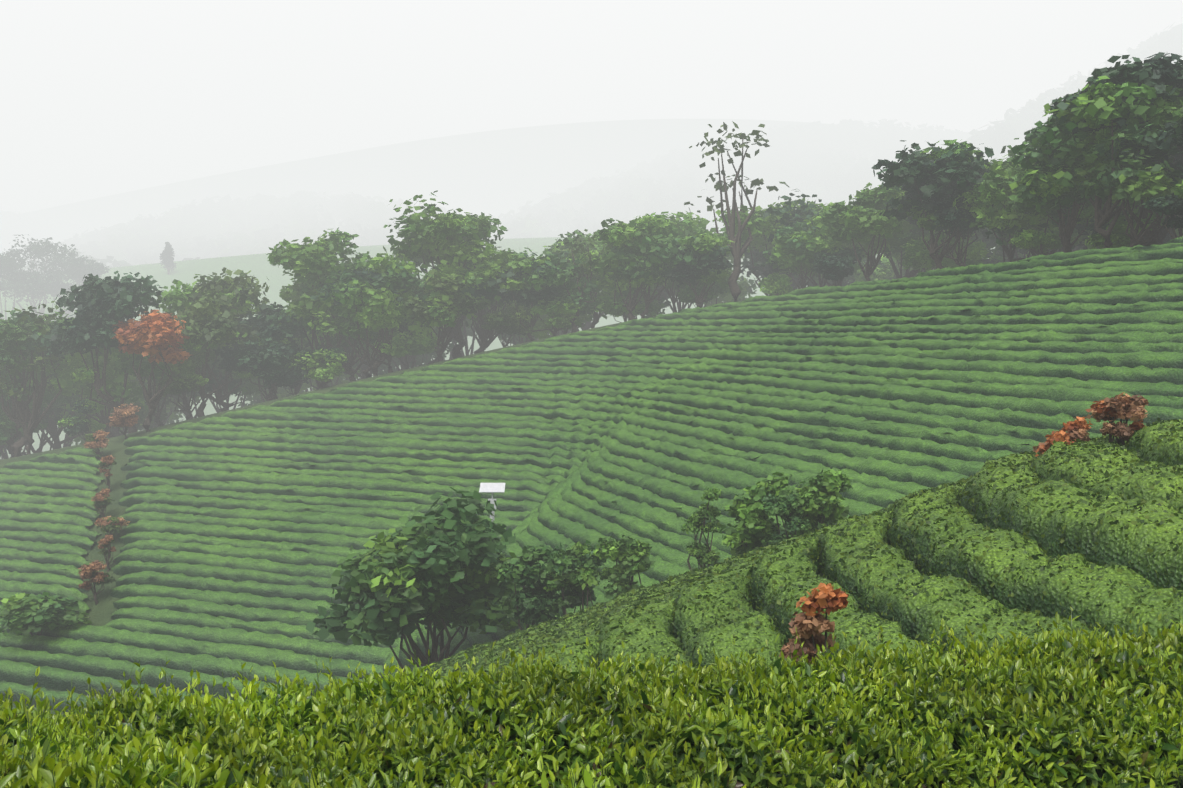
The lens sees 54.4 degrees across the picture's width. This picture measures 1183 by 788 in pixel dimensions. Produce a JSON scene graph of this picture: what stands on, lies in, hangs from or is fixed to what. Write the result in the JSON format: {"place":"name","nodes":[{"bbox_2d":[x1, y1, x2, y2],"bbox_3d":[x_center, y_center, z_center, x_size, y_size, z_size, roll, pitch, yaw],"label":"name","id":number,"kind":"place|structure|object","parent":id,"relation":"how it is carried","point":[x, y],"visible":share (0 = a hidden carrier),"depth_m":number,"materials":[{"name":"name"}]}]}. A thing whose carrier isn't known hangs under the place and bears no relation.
{"place":"outdoors","nodes":[
{"label":"outdoors","id":0,"kind":"place"},
{"bbox_2d":[0,58,1182,716],"bbox_3d":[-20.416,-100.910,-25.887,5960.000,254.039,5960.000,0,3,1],"label":"terrain","id":1,"kind":"structure","parent":0,"point":[570,152],"depth_m":1040.04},
{"bbox_2d":[0,250,41,319],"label":"tree","id":2,"kind":"object","parent":1,"relation":"on","point":[5,262],"visible":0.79,"depth_m":263.99,"materials":[{"name":"grey plant"}]},
{"bbox_2d":[0,335,62,454],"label":"tree","id":3,"kind":"object","parent":1,"relation":"on","point":[23,419],"visible":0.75,"depth_m":102.91,"materials":[{"name":"green plant"}]},
{"bbox_2d":[1,301,67,456],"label":"tree","id":4,"kind":"object","parent":1,"relation":"on","point":[22,441],"visible":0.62,"depth_m":103.66,"materials":[{"name":"green plant"}]},
{"bbox_2d":[0,365,70,455],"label":"tree","id":5,"kind":"object","parent":1,"relation":"on","point":[48,398],"visible":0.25,"depth_m":105.41,"materials":[{"name":"green plant"}]},
{"bbox_2d":[0,235,75,317],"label":"tree","id":6,"kind":"object","parent":1,"relation":"on","point":[40,283],"visible":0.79,"depth_m":266.81,"materials":[{"name":"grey plant"}]},
{"bbox_2d":[0,309,76,456],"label":"tree","id":7,"kind":"object","parent":1,"relation":"on","point":[9,349],"visible":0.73,"depth_m":102.57,"materials":[{"name":"green plant"}]},
{"bbox_2d":[0,592,91,635],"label":"bush","id":8,"kind":"object","parent":1,"relation":"on","point":[52,613],"visible":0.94,"depth_m":73.37,"materials":[{"name":"green plant"}]},
{"bbox_2d":[0,370,91,454],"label":"tree","id":9,"kind":"object","parent":1,"relation":"on","point":[59,410],"visible":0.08,"depth_m":109.25,"materials":[{"name":"green plant"}]},
{"bbox_2d":[17,311,102,449],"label":"tree","id":10,"kind":"object","parent":1,"relation":"on","point":[54,431],"visible":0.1,"depth_m":108.23,"materials":[{"name":"green plant"}]},
{"bbox_2d":[31,244,104,317],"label":"tree","id":11,"kind":"object","parent":1,"relation":"on","point":[71,264],"visible":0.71,"depth_m":274.68,"materials":[{"name":"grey plant"}]},
{"bbox_2d":[57,399,105,441],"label":"tree","id":12,"kind":"object","parent":1,"relation":"on","point":[75,424],"visible":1,"depth_m":104.67,"materials":[{"name":"green plant"}]},
{"bbox_2d":[82,430,108,459],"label":"small tree","id":13,"kind":"object","parent":1,"relation":"on","point":[98,440],"visible":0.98,"depth_m":96.61,"materials":[{"name":"red plant"}]},
{"bbox_2d":[26,271,165,433],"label":"tree","id":14,"kind":"object","parent":1,"relation":"on","point":[103,306],"visible":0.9,"depth_m":101.56,"materials":[{"name":"green plant"}]},
{"bbox_2d":[78,560,115,604],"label":"small tree","id":15,"kind":"object","parent":1,"relation":"on","point":[89,572],"visible":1,"depth_m":77.22,"materials":[{"name":"red plant"}]},
{"bbox_2d":[46,367,148,432],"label":"bush","id":16,"kind":"object","parent":1,"relation":"on","point":[74,390],"visible":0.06,"depth_m":106.91,"materials":[{"name":"green plant"}]},
{"bbox_2d":[53,346,142,437],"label":"tree","id":17,"kind":"object","parent":1,"relation":"on","point":[81,373],"visible":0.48,"depth_m":104.76,"materials":[{"name":"green plant"}]},
{"bbox_2d":[94,516,129,534],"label":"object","id":18,"kind":"object","parent":1,"relation":"on","point":[112,525],"visible":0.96,"depth_m":83.73,"materials":[{"name":"red plant"}]},
{"bbox_2d":[105,403,140,439],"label":"tree","id":19,"kind":"object","parent":1,"relation":"on","point":[124,417],"visible":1,"depth_m":100.19,"materials":[{"name":"red plant"}]},
{"bbox_2d":[91,378,167,435],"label":"bush","id":20,"kind":"object","parent":1,"relation":"on","point":[142,414],"visible":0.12,"depth_m":111.18,"materials":[{"name":"green plant"}]},
{"bbox_2d":[106,347,176,425],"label":"tree","id":21,"kind":"object","parent":1,"relation":"on","point":[125,364],"visible":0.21,"depth_m":103.66,"materials":[{"name":"green plant"}]},
{"bbox_2d":[111,309,190,431],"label":"tree","id":22,"kind":"object","parent":1,"relation":"on","point":[153,333],"visible":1,"depth_m":100.88,"materials":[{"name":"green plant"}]},
{"bbox_2d":[154,346,215,419],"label":"tree","id":23,"kind":"object","parent":1,"relation":"on","point":[187,378],"visible":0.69,"depth_m":104.48,"materials":[{"name":"green plant"}]},
{"bbox_2d":[128,363,249,418],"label":"bush","id":24,"kind":"object","parent":1,"relation":"on","point":[208,388],"visible":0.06,"depth_m":109.45,"materials":[{"name":"green plant"}]},
{"bbox_2d":[168,287,254,416],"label":"tree","id":25,"kind":"object","parent":1,"relation":"on","point":[214,327],"visible":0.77,"depth_m":103.48,"materials":[{"name":"green plant"}]},
{"bbox_2d":[157,267,269,411],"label":"tree","id":26,"kind":"object","parent":1,"relation":"on","point":[246,292],"visible":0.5,"depth_m":107.33,"materials":[{"name":"green plant"}]},
{"bbox_2d":[197,347,263,409],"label":"bush","id":27,"kind":"object","parent":1,"relation":"on","point":[243,390],"visible":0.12,"depth_m":110.81,"materials":[{"name":"green plant"}]},
{"bbox_2d":[231,334,296,400],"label":"tree","id":28,"kind":"object","parent":1,"relation":"on","point":[253,353],"visible":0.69,"depth_m":105.14,"materials":[{"name":"green plant"}]},
{"bbox_2d":[211,302,317,399],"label":"tree","id":29,"kind":"object","parent":1,"relation":"on","point":[267,324],"visible":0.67,"depth_m":106.47,"materials":[{"name":"green plant"}]},
{"bbox_2d":[263,358,313,394],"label":"tree","id":30,"kind":"object","parent":1,"relation":"on","point":[291,383],"visible":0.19,"depth_m":106.39,"materials":[{"name":"green plant"}]},
{"bbox_2d":[264,228,362,387],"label":"tree","id":31,"kind":"object","parent":1,"relation":"on","point":[318,257],"visible":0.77,"depth_m":106.55,"materials":[{"name":"green plant"}]},
{"bbox_2d":[0,170,627,256],"bbox_3d":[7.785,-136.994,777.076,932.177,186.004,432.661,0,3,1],"label":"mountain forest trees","id":32,"kind":"object","parent":1,"relation":"on","point":[11,226],"visible":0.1,"depth_m":938.97,"materials":[{"name":"green plant"}]},
{"bbox_2d":[285,343,348,388],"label":"bush","id":33,"kind":"object","parent":1,"relation":"on","point":[325,364],"visible":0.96,"depth_m":105.87,"materials":[{"name":"green plant"}]},
{"bbox_2d":[280,253,389,381],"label":"tree","id":34,"kind":"object","parent":1,"relation":"on","point":[351,330],"visible":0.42,"depth_m":107.35,"materials":[{"name":"green plant"}]},
{"bbox_2d":[307,258,425,377],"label":"tree","id":35,"kind":"object","parent":1,"relation":"on","point":[325,322],"visible":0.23,"depth_m":105.85,"materials":[{"name":"green plant"}]},
{"bbox_2d":[318,251,427,376],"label":"tree","id":36,"kind":"object","parent":1,"relation":"on","point":[399,275],"visible":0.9,"depth_m":104.56,"materials":[{"name":"green plant"}]},
{"bbox_2d":[343,273,433,372],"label":"tree","id":37,"kind":"object","parent":1,"relation":"on","point":[378,325],"visible":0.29,"depth_m":105.76,"materials":[{"name":"green plant"}]},
{"bbox_2d":[370,329,440,368],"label":"bush","id":38,"kind":"object","parent":1,"relation":"on","point":[402,345],"visible":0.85,"depth_m":108.02,"materials":[{"name":"green plant"}]},
{"bbox_2d":[305,487,529,671],"bbox_3d":[-7.731,9.291,54.507,10.586,9.787,9.123,0,3,1],"label":"tree","id":39,"kind":"object","parent":1,"relation":"on","point":[439,574],"visible":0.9,"depth_m":52.39,"materials":[{"name":"green plant"}]},
{"bbox_2d":[385,328,454,367],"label":"bush","id":40,"kind":"object","parent":1,"relation":"on","point":[425,358],"visible":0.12,"depth_m":116.44,"materials":[{"name":"green plant"}]},
{"bbox_2d":[410,263,477,363],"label":"tree","id":41,"kind":"object","parent":1,"relation":"on","point":[424,296],"visible":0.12,"depth_m":107.07,"materials":[{"name":"green plant"}]},
{"bbox_2d":[383,190,512,357],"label":"tree","id":42,"kind":"object","parent":1,"relation":"on","point":[448,237],"visible":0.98,"depth_m":106.51,"materials":[{"name":"green plant"}]},
{"bbox_2d":[403,259,493,361],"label":"tree","id":43,"kind":"object","parent":1,"relation":"on","point":[451,306],"visible":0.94,"depth_m":104.93,"materials":[{"name":"green plant"}]},
{"bbox_2d":[457,261,511,351],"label":"tree","id":44,"kind":"object","parent":1,"relation":"on","point":[475,292],"visible":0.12,"depth_m":108.28,"materials":[{"name":"green plant"}]},
{"bbox_2d":[479,483,504,521],"bbox_3d":[-4.953,8.393,57.667,1.250,7.842,0.725,0,3,1],"label":"solar lamp pole","id":45,"kind":"object","parent":1,"relation":"on","point":[491,488],"visible":0.6,"depth_m":57.36,"materials":[{"name":"white metal"}]},
{"bbox_2d":[460,248,534,353],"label":"tree","id":46,"kind":"object","parent":1,"relation":"on","point":[488,272],"visible":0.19,"depth_m":107.60,"materials":[{"name":"green plant"}]},
{"bbox_2d":[480,303,536,346],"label":"tree","id":47,"kind":"object","parent":1,"relation":"on","point":[501,322],"visible":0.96,"depth_m":108.53,"materials":[{"name":"green plant"}]},
{"bbox_2d":[476,300,553,344],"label":"bush","id":48,"kind":"object","parent":1,"relation":"on","point":[539,325],"visible":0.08,"depth_m":111.89,"materials":[{"name":"green plant"}]},
{"bbox_2d":[480,252,565,340],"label":"tree","id":49,"kind":"object","parent":1,"relation":"on","point":[511,284],"visible":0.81,"depth_m":106.53,"materials":[{"name":"green plant"}]},
{"bbox_2d":[494,543,559,629],"bbox_3d":[-2.608,9.480,50.288,2.943,5.941,3.514,1,4,22],"label":"bush","id":50,"kind":"object","parent":1,"relation":"on","point":[532,598],"visible":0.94,"depth_m":49.39,"materials":[{"name":"green plant"}]},
{"bbox_2d":[516,253,598,335],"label":"tree","id":51,"kind":"object","parent":1,"relation":"on","point":[553,277],"visible":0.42,"depth_m":106.52,"materials":[{"name":"green plant"}]},
{"bbox_2d":[529,288,602,333],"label":"bush","id":52,"kind":"object","parent":1,"relation":"on","point":[564,314],"visible":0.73,"depth_m":107.56,"materials":[{"name":"green plant"}]},
{"bbox_2d":[540,229,603,332],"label":"tree","id":53,"kind":"object","parent":1,"relation":"on","point":[578,239],"visible":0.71,"depth_m":107.65,"materials":[{"name":"green plant"}]},
{"bbox_2d":[543,229,604,330],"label":"tree","id":54,"kind":"object","parent":1,"relation":"on","point":[553,249],"visible":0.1,"depth_m":116.42,"materials":[{"name":"green plant"}]},
{"bbox_2d":[542,540,606,614],"bbox_3d":[-0.556,9.021,49.274,2.680,5.438,2.842,-2,4,-35],"label":"bush","id":55,"kind":"object","parent":1,"relation":"on","point":[581,580],"visible":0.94,"depth_m":49.08,"materials":[{"name":"green plant"}]},
{"bbox_2d":[0,607,1182,787],"bbox_3d":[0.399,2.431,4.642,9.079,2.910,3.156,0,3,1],"label":"tea hedge","id":56,"kind":"object","parent":1,"relation":"on","point":[933,699],"depth_m":4.33,"materials":[{"name":"green plant"}]},
{"bbox_2d":[0,236,1182,713],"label":"tea hedge rows","id":57,"kind":"object","parent":1,"relation":"on","point":[244,530],"visible":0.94,"depth_m":74.22,"materials":[{"name":"green plant"}]},
{"bbox_2d":[2,17,1182,279],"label":"mountains","id":58,"kind":"structure","parent":1,"relation":"on","point":[806,159],"depth_m":474.38,"materials":[{"name":"green plant"}]},
{"bbox_2d":[562,244,628,328],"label":"tree","id":59,"kind":"object","parent":1,"relation":"on","point":[601,279],"visible":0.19,"depth_m":108.43,"materials":[{"name":"green plant"}]},
{"bbox_2d":[592,534,655,598],"bbox_3d":[1.427,8.421,48.346,2.675,5.242,2.639,-2,4,-28],"label":"bush","id":60,"kind":"object","parent":1,"relation":"on","point":[630,555],"visible":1,"depth_m":47.78,"materials":[{"name":"green plant"}]},
{"bbox_2d":[590,281,664,322],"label":"bush","id":61,"kind":"object","parent":1,"relation":"on","point":[607,306],"visible":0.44,"depth_m":108.22,"materials":[{"name":"green plant"}]},
{"bbox_2d":[587,212,677,320],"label":"tree","id":62,"kind":"object","parent":1,"relation":"on","point":[620,234],"visible":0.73,"depth_m":104.62,"materials":[{"name":"green plant"}]},
{"bbox_2d":[603,231,697,317],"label":"tree","id":63,"kind":"object","parent":1,"relation":"on","point":[654,256],"visible":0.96,"depth_m":103.80,"materials":[{"name":"green plant"}]},
{"bbox_2d":[584,211,718,316],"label":"tree","id":64,"kind":"object","parent":1,"relation":"on","point":[689,225],"visible":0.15,"depth_m":109.48,"materials":[{"name":"green plant"}]},
{"bbox_2d":[660,229,733,307],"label":"tree","id":65,"kind":"object","parent":1,"relation":"on","point":[709,248],"visible":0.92,"depth_m":103.45,"materials":[{"name":"green plant"}]},
{"bbox_2d":[680,487,722,569],"bbox_3d":[4.461,6.737,45.978,1.758,6.096,1.717,2,4,33],"label":"valley tree","id":66,"kind":"object","parent":1,"relation":"on","point":[703,555],"visible":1,"depth_m":45.76,"materials":[{"name":"green plant"}]},
{"bbox_2d":[674,281,728,306],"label":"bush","id":67,"kind":"object","parent":1,"relation":"on","point":[686,295],"visible":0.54,"depth_m":106.64,"materials":[{"name":"green plant"}]},
{"bbox_2d":[703,232,759,306],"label":"bush","id":68,"kind":"object","parent":1,"relation":"on","point":[745,286],"visible":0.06,"depth_m":116.06,"materials":[{"name":"green plant"}]},
{"bbox_2d":[684,121,788,301],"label":"tree","id":69,"kind":"object","parent":1,"relation":"on","point":[737,251],"visible":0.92,"depth_m":105.35,"materials":[{"name":"grey plant"}]},
{"bbox_2d":[721,472,794,555],"bbox_3d":[6.429,6.035,44.423,3.118,6.050,3.538,0,3,1],"label":"bush","id":70,"kind":"object","parent":1,"relation":"on","point":[755,524],"visible":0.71,"depth_m":43.70,"materials":[{"name":"green plant"}]},
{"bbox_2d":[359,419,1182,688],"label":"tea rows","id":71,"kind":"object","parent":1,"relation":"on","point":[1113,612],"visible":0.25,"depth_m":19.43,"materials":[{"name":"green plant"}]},
{"bbox_2d":[712,189,830,295],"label":"tree","id":72,"kind":"object","parent":1,"relation":"on","point":[770,223],"visible":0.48,"depth_m":106.90,"materials":[{"name":"green plant"}]},
{"bbox_2d":[758,272,795,295],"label":"bush","id":73,"kind":"object","parent":1,"relation":"on","point":[775,283],"visible":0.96,"depth_m":105.21,"materials":[{"name":"green plant"}]},
{"bbox_2d":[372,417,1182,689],"bbox_3d":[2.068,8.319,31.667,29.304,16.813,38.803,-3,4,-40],"label":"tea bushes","id":74,"kind":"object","parent":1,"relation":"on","point":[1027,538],"visible":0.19,"depth_m":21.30,"materials":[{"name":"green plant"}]},
{"bbox_2d":[758,489,810,545],"bbox_3d":[7.241,5.927,42.705,1.780,4.848,1.878,3,4,41],"label":"valley tree","id":75,"kind":"object","parent":1,"relation":"on","point":[781,507],"visible":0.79,"depth_m":42.39,"materials":[{"name":"green plant"}]},
{"bbox_2d":[763,222,819,288],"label":"tree","id":76,"kind":"object","parent":1,"relation":"on","point":[796,241],"visible":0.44,"depth_m":102.70,"materials":[{"name":"green plant"}]},
{"bbox_2d":[779,583,848,665],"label":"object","id":77,"kind":"object","parent":1,"relation":"on","point":[810,625],"visible":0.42,"depth_m":13.04,"materials":[{"name":"orange plant"}]},
{"bbox_2d":[771,209,863,286],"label":"tree","id":78,"kind":"object","parent":1,"relation":"on","point":[820,241],"visible":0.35,"depth_m":102.64,"materials":[{"name":"green plant"}]},
{"bbox_2d":[782,469,853,536],"bbox_3d":[8.518,5.538,43.623,3.038,5.554,2.614,-3,5,-43],"label":"bush","id":79,"kind":"object","parent":1,"relation":"on","point":[819,505],"visible":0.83,"depth_m":42.90,"materials":[{"name":"green plant"}]},
{"bbox_2d":[809,246,863,285],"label":"bush","id":80,"kind":"object","parent":1,"relation":"on","point":[837,266],"visible":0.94,"depth_m":99.14,"materials":[{"name":"green plant"}]},
{"bbox_2d":[819,182,906,281],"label":"tree","id":81,"kind":"object","parent":1,"relation":"on","point":[859,219],"visible":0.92,"depth_m":97.29,"materials":[{"name":"green plant"}]},
{"bbox_2d":[849,258,892,282],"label":"tree","id":82,"kind":"object","parent":1,"relation":"on","point":[877,276],"visible":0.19,"depth_m":108.90,"materials":[{"name":"green plant"}]},
{"bbox_2d":[872,139,993,268],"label":"tree","id":83,"kind":"object","parent":1,"relation":"on","point":[936,174],"visible":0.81,"depth_m":88.45,"materials":[{"name":"green plant"}]},
{"bbox_2d":[883,226,994,271],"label":"bush","id":84,"kind":"object","parent":1,"relation":"on","point":[908,237],"visible":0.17,"depth_m":97.82,"materials":[{"name":"green plant"}]},
{"bbox_2d":[900,230,988,272],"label":"bush","id":85,"kind":"object","parent":1,"relation":"on","point":[916,256],"visible":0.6,"depth_m":94.28,"materials":[{"name":"green plant"}]},
{"bbox_2d":[929,195,979,266],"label":"tree","id":86,"kind":"object","parent":1,"relation":"on","point":[947,220],"visible":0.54,"depth_m":88.65,"materials":[{"name":"green plant"}]},
{"bbox_2d":[979,235,1031,263],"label":"tree","id":87,"kind":"object","parent":1,"relation":"on","point":[995,257],"visible":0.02,"depth_m":96.41,"materials":[{"name":"green plant"}]},
{"bbox_2d":[953,153,1058,261],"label":"tree","id":88,"kind":"object","parent":1,"relation":"on","point":[989,189],"visible":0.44,"depth_m":85.95,"materials":[{"name":"green plant"}]},
{"bbox_2d":[982,154,1060,255],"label":"tree","id":89,"kind":"object","parent":1,"relation":"on","point":[1025,220],"visible":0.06,"depth_m":84.56,"materials":[{"name":"green plant"}]},
{"bbox_2d":[1008,227,1062,257],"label":"tree","id":90,"kind":"object","parent":1,"relation":"on","point":[1034,239],"visible":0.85,"depth_m":83.75,"materials":[{"name":"green plant"}]},
{"bbox_2d":[984,155,1112,250],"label":"bush","id":91,"kind":"object","parent":1,"relation":"on","point":[1078,227],"depth_m":84.95,"materials":[{"name":"green plant"}]},
{"bbox_2d":[1004,116,1094,252],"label":"tree","id":92,"kind":"object","parent":1,"relation":"on","point":[1045,140],"visible":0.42,"depth_m":78.79,"materials":[{"name":"green plant"}]},
{"bbox_2d":[1005,164,1108,252],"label":"tree","id":93,"kind":"object","parent":1,"relation":"on","point":[1057,191],"visible":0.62,"depth_m":79.43,"materials":[{"name":"green plant"}]},
{"bbox_2d":[1032,417,1092,456],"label":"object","id":94,"kind":"object","parent":1,"relation":"on","point":[1077,428],"visible":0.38,"depth_m":24.47,"materials":[{"name":"orange plant"}]},
{"bbox_2d":[1042,75,1177,248],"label":"tree","id":95,"kind":"object","parent":1,"relation":"on","point":[1101,106],"visible":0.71,"depth_m":75.23,"materials":[{"name":"green plant"}]},
{"bbox_2d":[1086,392,1148,444],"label":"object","id":96,"kind":"object","parent":1,"relation":"on","point":[1123,407],"visible":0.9,"depth_m":23.22,"materials":[{"name":"red plant"}]},
{"bbox_2d":[1080,209,1163,248],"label":"bush","id":97,"kind":"object","parent":1,"relation":"on","point":[1119,237],"visible":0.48,"depth_m":77.58,"materials":[{"name":"green plant"}]},
{"bbox_2d":[1072,110,1182,247],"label":"tree","id":98,"kind":"object","parent":1,"relation":"on","point":[1141,182],"visible":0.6,"depth_m":74.21,"materials":[{"name":"green plant"}]},
{"bbox_2d":[1085,51,1182,244],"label":"tree","id":99,"kind":"object","parent":1,"relation":"on","point":[1156,68],"visible":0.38,"depth_m":75.23,"materials":[{"name":"green plant"}]},
{"bbox_2d":[1116,84,1182,245],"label":"tree","id":100,"kind":"object","parent":1,"relation":"on","point":[1171,107],"visible":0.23,"depth_m":74.48,"materials":[{"name":"green plant"}]},
{"bbox_2d":[1141,190,1182,238],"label":"tree","id":101,"kind":"object","parent":1,"relation":"on","point":[1170,205],"visible":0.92,"depth_m":70.70,"materials":[{"name":"green plant"}]},
{"bbox_2d":[0,0,1182,213],"label":"sky","id":102,"kind":"structure","parent":0,"point":[99,98],"materials":[{"name":"white"}]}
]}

